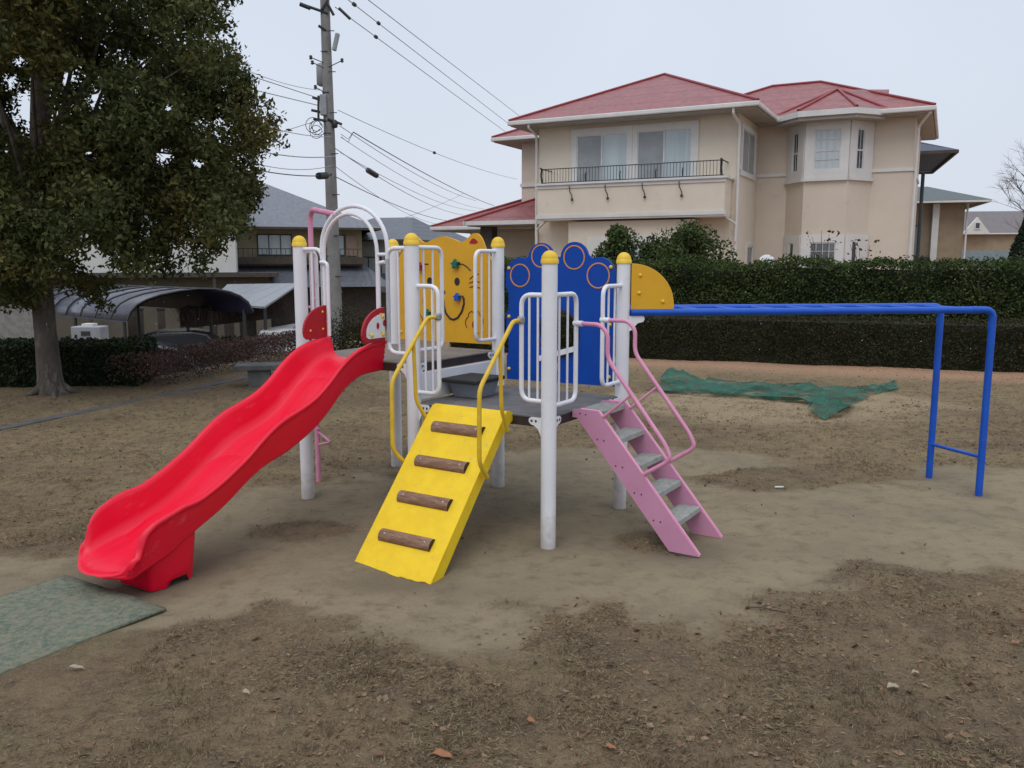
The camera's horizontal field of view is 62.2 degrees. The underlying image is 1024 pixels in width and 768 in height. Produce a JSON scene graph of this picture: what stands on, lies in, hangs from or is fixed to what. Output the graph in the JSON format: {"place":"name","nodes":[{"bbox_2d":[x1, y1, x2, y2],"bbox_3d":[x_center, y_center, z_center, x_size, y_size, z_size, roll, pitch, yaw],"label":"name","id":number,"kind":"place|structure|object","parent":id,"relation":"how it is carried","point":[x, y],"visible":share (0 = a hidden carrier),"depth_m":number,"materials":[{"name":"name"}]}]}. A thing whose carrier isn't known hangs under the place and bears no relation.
{"place":"outdoors","nodes":[
{"label":"outdoors","id":0,"kind":"place"},
{"bbox_2d":[389,193,463,222],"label":"power line","id":1,"kind":"object","parent":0,"point":[422,211],"visible":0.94,"depth_m":45.95,"materials":[{"name":"black rubber"}]},
{"bbox_2d":[0,324,1023,767],"bbox_3d":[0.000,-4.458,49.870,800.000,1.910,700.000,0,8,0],"label":"ground","id":2,"kind":"structure","parent":0,"point":[802,538],"depth_m":4.56,"materials":[{"name":"soil"}]},
{"bbox_2d":[0,304,33,339],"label":"block wall","id":3,"kind":"structure","parent":2,"relation":"on","point":[15,324],"depth_m":26.00,"materials":[{"name":"grey concrete"}]},
{"bbox_2d":[68,664,84,668],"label":"fallen leaf","id":4,"kind":"object","parent":2,"relation":"on","point":[76,666],"visible":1,"depth_m":3.54,"materials":[{"name":"beige plant"}]},
{"bbox_2d":[0,334,162,387],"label":"green hedge","id":5,"kind":"object","parent":2,"relation":"on","point":[83,360],"visible":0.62,"depth_m":11.75,"materials":[{"name":"green plant"}]},
{"bbox_2d":[0,575,165,674],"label":"rubber mat","id":6,"kind":"object","parent":2,"relation":"on","point":[45,618],"visible":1,"depth_m":4.09,"materials":[{"name":"green rubber"}]},
{"bbox_2d":[83,743,92,747],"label":"fallen leaf","id":7,"kind":"object","parent":2,"relation":"on","point":[86,745],"visible":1,"depth_m":2.99,"materials":[{"name":"brown plant"}]},
{"bbox_2d":[71,323,108,339],"bbox_3d":[-9.452,-0.287,19.144,0.660,2.156,0.415,0,8,0],"label":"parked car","id":8,"kind":"object","parent":2,"relation":"on","point":[86,330],"visible":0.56,"depth_m":18.84,"materials":[{"name":"grey paint"}]},
{"bbox_2d":[128,308,144,335],"bbox_3d":[-13.301,-1.681,30.105,0.583,2.020,0.120,0,8,0],"label":"board screen","id":9,"kind":"object","parent":2,"relation":"on","point":[132,326],"visible":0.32,"depth_m":30.00,"materials":[{"name":"brown wood"}]},
{"bbox_2d":[0,371,273,430],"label":"kerb","id":10,"kind":"structure","parent":2,"relation":"on","point":[30,422],"depth_m":10.03,"materials":[{"name":"concrete"}]},
{"bbox_2d":[0,0,291,397],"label":"evergreen tree","id":11,"kind":"object","parent":2,"relation":"on","point":[55,179],"visible":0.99,"depth_m":9.92,"materials":[{"name":"green plant"}]},
{"bbox_2d":[23,165,278,340],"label":"white house","id":12,"kind":"structure","parent":2,"relation":"on","point":[227,273],"depth_m":37.13,"materials":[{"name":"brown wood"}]},
{"bbox_2d":[53,284,253,356],"bbox_3d":[-11.870,-1.673,26.582,9.300,2.800,2.683,7,11,39],"label":"curved carport","id":13,"kind":"object","parent":2,"relation":"on","point":[129,300],"visible":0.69,"depth_m":25.42,"materials":[{"name":"black metal"}]},
{"bbox_2d":[156,308,165,329],"bbox_3d":[-12.387,-1.681,30.105,0.275,2.020,0.120,0,8,0],"label":"board screen","id":14,"kind":"object","parent":2,"relation":"on","point":[161,318],"visible":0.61,"depth_m":29.98,"materials":[{"name":"brown wood"}]},
{"bbox_2d":[151,341,213,375],"bbox_3d":[-9.376,-0.247,21.176,4.010,1.495,1.744,-3,9,-20],"label":"parked car","id":15,"kind":"object","parent":2,"relation":"on","point":[161,344],"visible":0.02,"depth_m":20.82,"materials":[{"name":"black paint"}]},
{"bbox_2d":[121,335,255,358],"bbox_3d":[-9.994,-1.188,29.727,7.263,1.084,0.745,0,8,0],"label":"shadowed hedge","id":16,"kind":"object","parent":2,"relation":"on","point":[226,337],"visible":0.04,"depth_m":29.70,"materials":[{"name":"green plant"}]},
{"bbox_2d":[140,328,243,364],"bbox_3d":[-10.175,-0.883,25.631,4.010,1.495,1.744,-2,8,-15],"label":"parked car","id":17,"kind":"object","parent":2,"relation":"on","point":[187,336],"visible":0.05,"depth_m":25.01,"materials":[{"name":"black paint"}]},
{"bbox_2d":[209,325,216,334],"bbox_3d":[-10.577,-1.681,30.105,0.275,2.020,0.120,0,8,0],"label":"board screen","id":18,"kind":"object","parent":2,"relation":"on","point":[214,329],"depth_m":30.03,"materials":[{"name":"brown wood"}]},
{"bbox_2d":[103,300,331,386],"bbox_3d":[-6.797,-1.400,20.791,3.688,0.695,19.187,-3,9,-18],"label":"twiggy hedge","id":19,"kind":"object","parent":2,"relation":"on","point":[195,316],"visible":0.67,"depth_m":13.64,"materials":[{"name":"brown plant"}]},
{"bbox_2d":[224,323,234,336],"bbox_3d":[-10.007,-1.681,30.105,0.366,2.020,0.120,0,8,0],"label":"board screen","id":20,"kind":"object","parent":2,"relation":"on","point":[228,330],"depth_m":30.03,"materials":[{"name":"brown wood"}]},
{"bbox_2d":[239,321,256,351],"bbox_3d":[-9.338,-1.681,30.105,0.619,2.020,0.120,0,8,0],"label":"board screen","id":21,"kind":"object","parent":2,"relation":"on","point":[251,327],"depth_m":30.02,"materials":[{"name":"brown wood"}]},
{"bbox_2d":[208,283,293,333],"bbox_3d":[-8.540,-1.938,28.592,2.642,2.756,5.546,-2,8,-11],"label":"flat carport","id":22,"kind":"object","parent":2,"relation":"on","point":[263,296],"visible":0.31,"depth_m":28.55,"materials":[{"name":"white metal"}]},
{"bbox_2d":[234,362,280,386],"bbox_3d":[-3.072,-0.125,12.018,1.600,0.350,0.440,-2,8,-14],"label":"stone bench","id":23,"kind":"object","parent":2,"relation":"on","point":[259,374],"visible":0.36,"depth_m":11.74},
{"bbox_2d":[252,324,346,356],"bbox_3d":[-6.717,-1.167,27.617,1.744,1.495,4.210,1,8,10],"label":"parked car","id":24,"kind":"object","parent":2,"relation":"on","point":[279,329],"visible":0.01,"depth_m":25.91,"materials":[{"name":"silver metal"}]},
{"bbox_2d":[237,184,385,329],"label":"tiled roof house","id":25,"kind":"structure","parent":2,"relation":"on","point":[281,221],"depth_m":44.16,"materials":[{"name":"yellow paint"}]},
{"bbox_2d":[257,234,292,255],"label":"window","id":26,"kind":"structure","parent":25,"relation":"in","point":[263,240],"depth_m":43.91,"materials":[{"name":"grey glass"}]},
{"bbox_2d":[339,235,344,255],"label":"window","id":27,"kind":"structure","parent":25,"relation":"in","point":[341,238],"depth_m":45.02,"materials":[{"name":"grey glass"}]},
{"bbox_2d":[299,0,352,343],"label":"utility pole","id":28,"kind":"object","parent":2,"relation":"on","point":[324,99],"visible":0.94,"depth_m":21.22,"materials":[{"name":"concrete"}]},
{"bbox_2d":[240,67,316,89],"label":"power line","id":29,"kind":"object","parent":28,"relation":"attached to","point":[281,82],"visible":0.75,"depth_m":19.03,"materials":[{"name":"black rubber"}]},
{"bbox_2d":[244,73,314,96],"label":"power line","id":30,"kind":"object","parent":28,"relation":"attached to","point":[283,86],"visible":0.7,"depth_m":19.14,"materials":[{"name":"black rubber"}]},
{"bbox_2d":[237,165,330,179],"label":"power line","id":31,"kind":"object","parent":28,"relation":"attached to","point":[321,175],"visible":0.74,"depth_m":20.44,"materials":[{"name":"black rubber"}]},
{"bbox_2d":[238,158,333,169],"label":"power line","id":32,"kind":"object","parent":28,"relation":"attached to","point":[295,169],"visible":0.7,"depth_m":19.40,"materials":[{"name":"black rubber"}]},
{"bbox_2d":[258,90,315,104],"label":"power line","id":33,"kind":"object","parent":28,"relation":"attached to","point":[286,97],"visible":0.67,"depth_m":19.27,"materials":[{"name":"black rubber"}]},
{"bbox_2d":[264,152,334,157],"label":"power line","id":34,"kind":"object","parent":28,"relation":"attached to","point":[300,156],"visible":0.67,"depth_m":19.14,"materials":[{"name":"black rubber"}]},
{"bbox_2d":[281,130,330,137],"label":"power line","id":35,"kind":"object","parent":28,"relation":"attached to","point":[302,134],"visible":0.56,"depth_m":19.23,"materials":[{"name":"black rubber"}]},
{"bbox_2d":[336,167,434,223],"bbox_3d":[-3.859,-7.172,35.341,0.014,0.620,28.027,0,8,2],"label":"power line","id":36,"kind":"object","parent":28,"relation":"attached to","point":[377,196],"visible":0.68,"depth_m":26.70,"materials":[{"name":"black rubber"}]},
{"bbox_2d":[337,177,446,220],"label":"power line","id":37,"kind":"object","parent":28,"relation":"attached to","point":[384,200],"visible":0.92,"depth_m":27.35,"materials":[{"name":"black rubber"}]},
{"bbox_2d":[335,148,460,214],"bbox_3d":[-3.573,-7.556,34.276,0.170,0.444,26.059,1,8,4],"label":"power line","id":38,"kind":"object","parent":28,"relation":"attached to","point":[371,173],"visible":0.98,"depth_m":25.45,"materials":[{"name":"black rubber"}]},
{"bbox_2d":[340,152,472,210],"bbox_3d":[-3.195,-7.815,35.249,0.016,0.435,28.091,1,8,5],"label":"power line","id":39,"kind":"object","parent":28,"relation":"attached to","point":[393,181],"visible":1,"depth_m":27.36,"materials":[{"name":"black rubber"}]},
{"bbox_2d":[340,126,475,200],"bbox_3d":[-3.148,-8.189,34.186,0.018,0.272,26.105,1,8,5],"label":"power line","id":40,"kind":"object","parent":28,"relation":"attached to","point":[399,164],"visible":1,"depth_m":27.39,"materials":[{"name":"black rubber"}]},
{"bbox_2d":[341,137,481,208],"bbox_3d":[-2.928,-7.821,34.238,0.014,0.453,26.144,1,8,6],"label":"power line","id":41,"kind":"object","parent":28,"relation":"attached to","point":[401,175],"visible":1,"depth_m":27.10,"materials":[{"name":"black rubber"}]},
{"bbox_2d":[335,7,503,130],"bbox_3d":[-2.331,-11.103,32.255,0.100,0.438,23.351,1,8,10],"label":"power line","id":42,"kind":"object","parent":28,"relation":"attached to","point":[375,36],"visible":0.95,"depth_m":26.78,"materials":[{"name":"black rubber"}]},
{"bbox_2d":[353,132,493,205],"bbox_3d":[-2.487,-8.053,34.205,0.025,0.244,26.172,1,8,6],"label":"power line","id":43,"kind":"object","parent":28,"relation":"attached to","point":[414,167],"visible":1,"depth_m":27.32,"materials":[{"name":"black rubber"}]},
{"bbox_2d":[338,110,514,178],"bbox_3d":[-2.045,-8.701,32.598,0.100,0.563,23.460,2,8,11],"label":"power line","id":44,"kind":"object","parent":28,"relation":"attached to","point":[434,152],"visible":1,"depth_m":27.06,"materials":[{"name":"black rubber"}]},
{"bbox_2d":[348,0,506,122],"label":"power line","id":45,"kind":"object","parent":28,"relation":"attached to","point":[354,4],"visible":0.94,"depth_m":25.65,"materials":[{"name":"black rubber"}]},
{"bbox_2d":[368,0,517,114],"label":"power line","id":46,"kind":"object","parent":28,"relation":"attached to","point":[434,50],"visible":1,"depth_m":27.06,"materials":[{"name":"black rubber"}]},
{"bbox_2d":[291,302,368,350],"bbox_3d":[-3.151,-0.923,15.178,1.538,1.078,1.547,-3,9,-22],"label":"round shrub","id":47,"kind":"object","parent":2,"relation":"on","point":[344,332],"visible":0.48,"depth_m":15.12,"materials":[{"name":"green plant"}]},
{"bbox_2d":[372,749,383,755],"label":"fallen leaf","id":48,"kind":"object","parent":2,"relation":"on","point":[378,752],"visible":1,"depth_m":2.95,"materials":[{"name":"brown plant"}]},
{"bbox_2d":[362,217,462,323],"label":"slate roof house","id":49,"kind":"structure","parent":2,"relation":"on","point":[398,231],"depth_m":48.76,"materials":[{"name":"grey"}]},
{"bbox_2d":[362,257,381,273],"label":"window","id":50,"kind":"structure","parent":49,"relation":"in","point":[370,261],"depth_m":48.52,"materials":[{"name":"grey glass"}]},
{"bbox_2d":[431,748,453,758],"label":"fallen leaf","id":51,"kind":"object","parent":2,"relation":"on","point":[441,752],"visible":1,"depth_m":2.95,"materials":[{"name":"orange plant"}]},
{"bbox_2d":[430,225,466,240],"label":"tiled house","id":52,"kind":"structure","parent":2,"relation":"on","point":[459,237],"depth_m":73.35,"materials":[{"name":"grey tile"}]},
{"bbox_2d":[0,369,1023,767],"bbox_3d":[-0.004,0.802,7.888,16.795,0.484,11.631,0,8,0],"label":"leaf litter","id":53,"kind":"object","parent":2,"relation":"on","point":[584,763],"visible":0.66,"depth_m":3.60,"materials":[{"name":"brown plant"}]},
{"bbox_2d":[78,204,996,591],"bbox_3d":[0.490,-0.143,5.998,6.100,2.228,2.705,-2,8,-11],"label":"play structure","id":54,"kind":"object","parent":2,"relation":"on","point":[438,290],"visible":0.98,"depth_m":5.49,"materials":[{"name":"white paint"}]},
{"bbox_2d":[605,743,616,750],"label":"fallen leaf","id":55,"kind":"object","parent":2,"relation":"on","point":[610,745],"visible":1,"depth_m":2.98,"materials":[{"name":"orange plant"}]},
{"bbox_2d":[591,223,642,268],"bbox_3d":[2.331,-2.529,18.406,2.042,1.955,1.470,0,8,0],"label":"garden shrub","id":56,"kind":"object","parent":2,"relation":"on","point":[617,242],"visible":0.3,"depth_m":18.15,"materials":[{"name":"green plant"}]},
{"bbox_2d":[629,234,678,261],"bbox_3d":[2.841,-2.430,18.692,2.414,1.693,2.027,0,8,0],"label":"garden shrub","id":57,"kind":"object","parent":2,"relation":"on","point":[644,252],"visible":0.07,"depth_m":18.24,"materials":[{"name":"green plant"}]},
{"bbox_2d":[646,219,738,270],"bbox_3d":[4.017,-2.521,18.120,2.733,2.036,2.141,0,8,0],"label":"garden shrub","id":58,"kind":"object","parent":2,"relation":"on","point":[688,241],"visible":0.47,"depth_m":17.79,"materials":[{"name":"green plant"}]},
{"bbox_2d":[449,309,1023,372],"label":"hedge","id":59,"kind":"object","parent":2,"relation":"on","point":[865,341],"visible":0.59,"depth_m":14.20,"materials":[{"name":"green plant"}]},
{"bbox_2d":[504,252,1023,322],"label":"tall hedge","id":60,"kind":"object","parent":2,"relation":"on","point":[1000,291],"visible":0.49,"depth_m":15.36,"materials":[{"name":"green plant"}]},
{"bbox_2d":[746,606,790,612],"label":"fallen twig","id":61,"kind":"object","parent":2,"relation":"on","point":[764,608],"visible":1,"depth_m":4.21,"materials":[{"name":"brown wood"}]},
{"bbox_2d":[661,367,897,418],"bbox_3d":[3.399,0.068,10.835,3.226,0.197,3.166,2,8,15],"label":"green net","id":62,"kind":"object","parent":2,"relation":"on","point":[825,403],"visible":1,"depth_m":11.21,"materials":[{"name":"green fabric"}]},
{"bbox_2d":[806,230,841,267],"bbox_3d":[6.304,-2.546,17.213,0.732,1.181,0.078,0,8,0],"label":"rose bush","id":63,"kind":"object","parent":2,"relation":"on","point":[829,231],"visible":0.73,"depth_m":17.16,"materials":[{"name":"green plant"}]},
{"bbox_2d":[847,239,880,260],"bbox_3d":[7.050,-2.416,17.029,0.689,0.977,0.078,0,8,0],"label":"rose bush","id":64,"kind":"object","parent":2,"relation":"on","point":[875,241],"visible":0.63,"depth_m":16.99,"materials":[{"name":"green plant"}]},
{"bbox_2d":[887,682,898,687],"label":"fallen leaf","id":65,"kind":"object","parent":2,"relation":"on","point":[890,684],"visible":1,"depth_m":3.42,"materials":[{"name":"beige plant"}]},
{"bbox_2d":[913,142,958,263],"bbox_3d":[15.075,-7.452,38.332,7.700,7.720,8.500,3,9,20],"label":"carport","id":66,"kind":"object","parent":2,"relation":"on","point":[934,158],"depth_m":34.55,"materials":[{"name":"grey metal"}]},
{"bbox_2d":[913,187,991,269],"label":"green roofed house","id":67,"kind":"structure","parent":2,"relation":"on","point":[943,216],"depth_m":43.04,"materials":[{"name":"paint"}]},
{"bbox_2d":[913,225,917,256],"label":"window","id":68,"kind":"structure","parent":67,"relation":"in","point":[916,226],"depth_m":43.54,"materials":[{"name":"grey glass"}]},
{"bbox_2d":[961,251,1020,269],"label":"wall","id":69,"kind":"structure","parent":2,"relation":"on","point":[980,254],"depth_m":49.79,"materials":[{"name":"grey"}]},
{"bbox_2d":[962,211,1023,252],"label":"brown roofed house","id":70,"kind":"structure","parent":2,"relation":"on","point":[988,231],"depth_m":61.58,"materials":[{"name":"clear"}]},
{"bbox_2d":[974,222,980,228],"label":"window","id":71,"kind":"structure","parent":70,"relation":"in","point":[977,225],"depth_m":60.68,"materials":[{"name":"white glass"}]},
{"bbox_2d":[987,140,1023,229],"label":"bare tree","id":72,"kind":"object","parent":2,"relation":"on","point":[1010,188],"visible":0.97,"depth_m":25.62,"materials":[{"name":"brown plant"}]},
{"bbox_2d":[999,217,1023,269],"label":"conifer","id":73,"kind":"object","parent":2,"relation":"on","point":[1017,246],"visible":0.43,"depth_m":20.66,"materials":[{"name":"green plant"}]},
{"bbox_2d":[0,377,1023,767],"bbox_3d":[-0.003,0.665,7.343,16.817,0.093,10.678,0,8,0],"label":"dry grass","id":74,"kind":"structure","parent":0,"point":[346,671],"depth_m":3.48,"materials":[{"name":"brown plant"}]},
{"bbox_2d":[1,0,1023,237],"label":"sky","id":75,"kind":"structure","parent":0,"point":[964,57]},
{"bbox_2d":[430,73,938,270],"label":"beige house","id":76,"kind":"structure","parent":0,"point":[775,171],"depth_m":25.37,"materials":[{"name":"paint"}]},
{"bbox_2d":[571,125,632,181],"bbox_3d":[2.746,-6.668,26.191,2.000,2.400,0.048,4,9,27],"label":"window","id":77,"kind":"structure","parent":76,"relation":"in","point":[603,146],"depth_m":26.12,"materials":[{"name":"white glass"}]},
{"bbox_2d":[587,236,663,258],"bbox_3d":[3.383,-3.444,25.644,2.400,1.970,0.048,4,9,27],"label":"window","id":78,"kind":"structure","parent":76,"relation":"in","point":[592,242],"depth_m":25.91,"materials":[{"name":"white metal"}]},
{"bbox_2d":[632,120,698,179],"bbox_3d":[4.539,-6.539,25.287,2.015,2.400,0.048,4,9,27],"label":"window","id":79,"kind":"structure","parent":76,"relation":"in","point":[668,141],"depth_m":25.22,"materials":[{"name":"white glass"}]},
{"bbox_2d":[740,123,756,180],"bbox_3d":[7.082,-6.911,25.411,0.048,1.460,1.990,4,9,27],"label":"window","id":80,"kind":"structure","parent":76,"relation":"in","point":[748,135],"depth_m":25.36,"materials":[{"name":"white glass"}]},
{"bbox_2d":[745,242,753,263],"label":"window","id":81,"kind":"structure","parent":76,"relation":"in","point":[749,247],"depth_m":26.40,"materials":[{"name":"white metal"}]},
{"bbox_2d":[783,235,800,267],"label":"window","id":82,"kind":"structure","parent":76,"relation":"in","point":[792,244],"depth_m":26.15,"materials":[{"name":"white metal"}]},
{"bbox_2d":[786,123,805,180],"bbox_3d":[8.617,-7.052,25.766,0.048,1.680,0.982,-1,8,-10],"label":"window","id":83,"kind":"structure","parent":76,"relation":"in","point":[796,134],"depth_m":25.76,"materials":[{"name":"white metal"}]},
{"bbox_2d":[800,235,844,267],"bbox_3d":[9.266,-3.594,25.462,1.230,1.720,0.048,4,9,27],"label":"window","id":84,"kind":"structure","parent":76,"relation":"in","point":[805,249],"depth_m":25.37,"materials":[{"name":"white metal"}]},
{"bbox_2d":[804,120,850,177],"bbox_3d":[9.266,-6.941,24.984,1.230,1.680,0.048,4,9,27],"label":"window","id":85,"kind":"structure","parent":76,"relation":"in","point":[827,143],"depth_m":24.98,"materials":[{"name":"white metal"}]},
{"bbox_2d":[844,235,867,261],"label":"window","id":86,"kind":"structure","parent":76,"relation":"in","point":[863,244],"depth_m":25.34,"materials":[{"name":"white metal"}]},
{"bbox_2d":[848,120,874,177],"bbox_3d":[10.269,-6.935,24.943,0.961,1.680,0.048,-4,9,-29],"label":"window","id":87,"kind":"structure","parent":76,"relation":"in","point":[862,132],"depth_m":24.93,"materials":[{"name":"white metal"}]},
{"bbox_2d":[760,255,773,269],"bbox_3d":[6.088,-2.143,20.342,0.362,1.893,0.286,-7,11,-42],"label":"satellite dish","id":88,"kind":"object","parent":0,"point":[764,257],"visible":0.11,"depth_m":20.27,"materials":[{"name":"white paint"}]}
]}

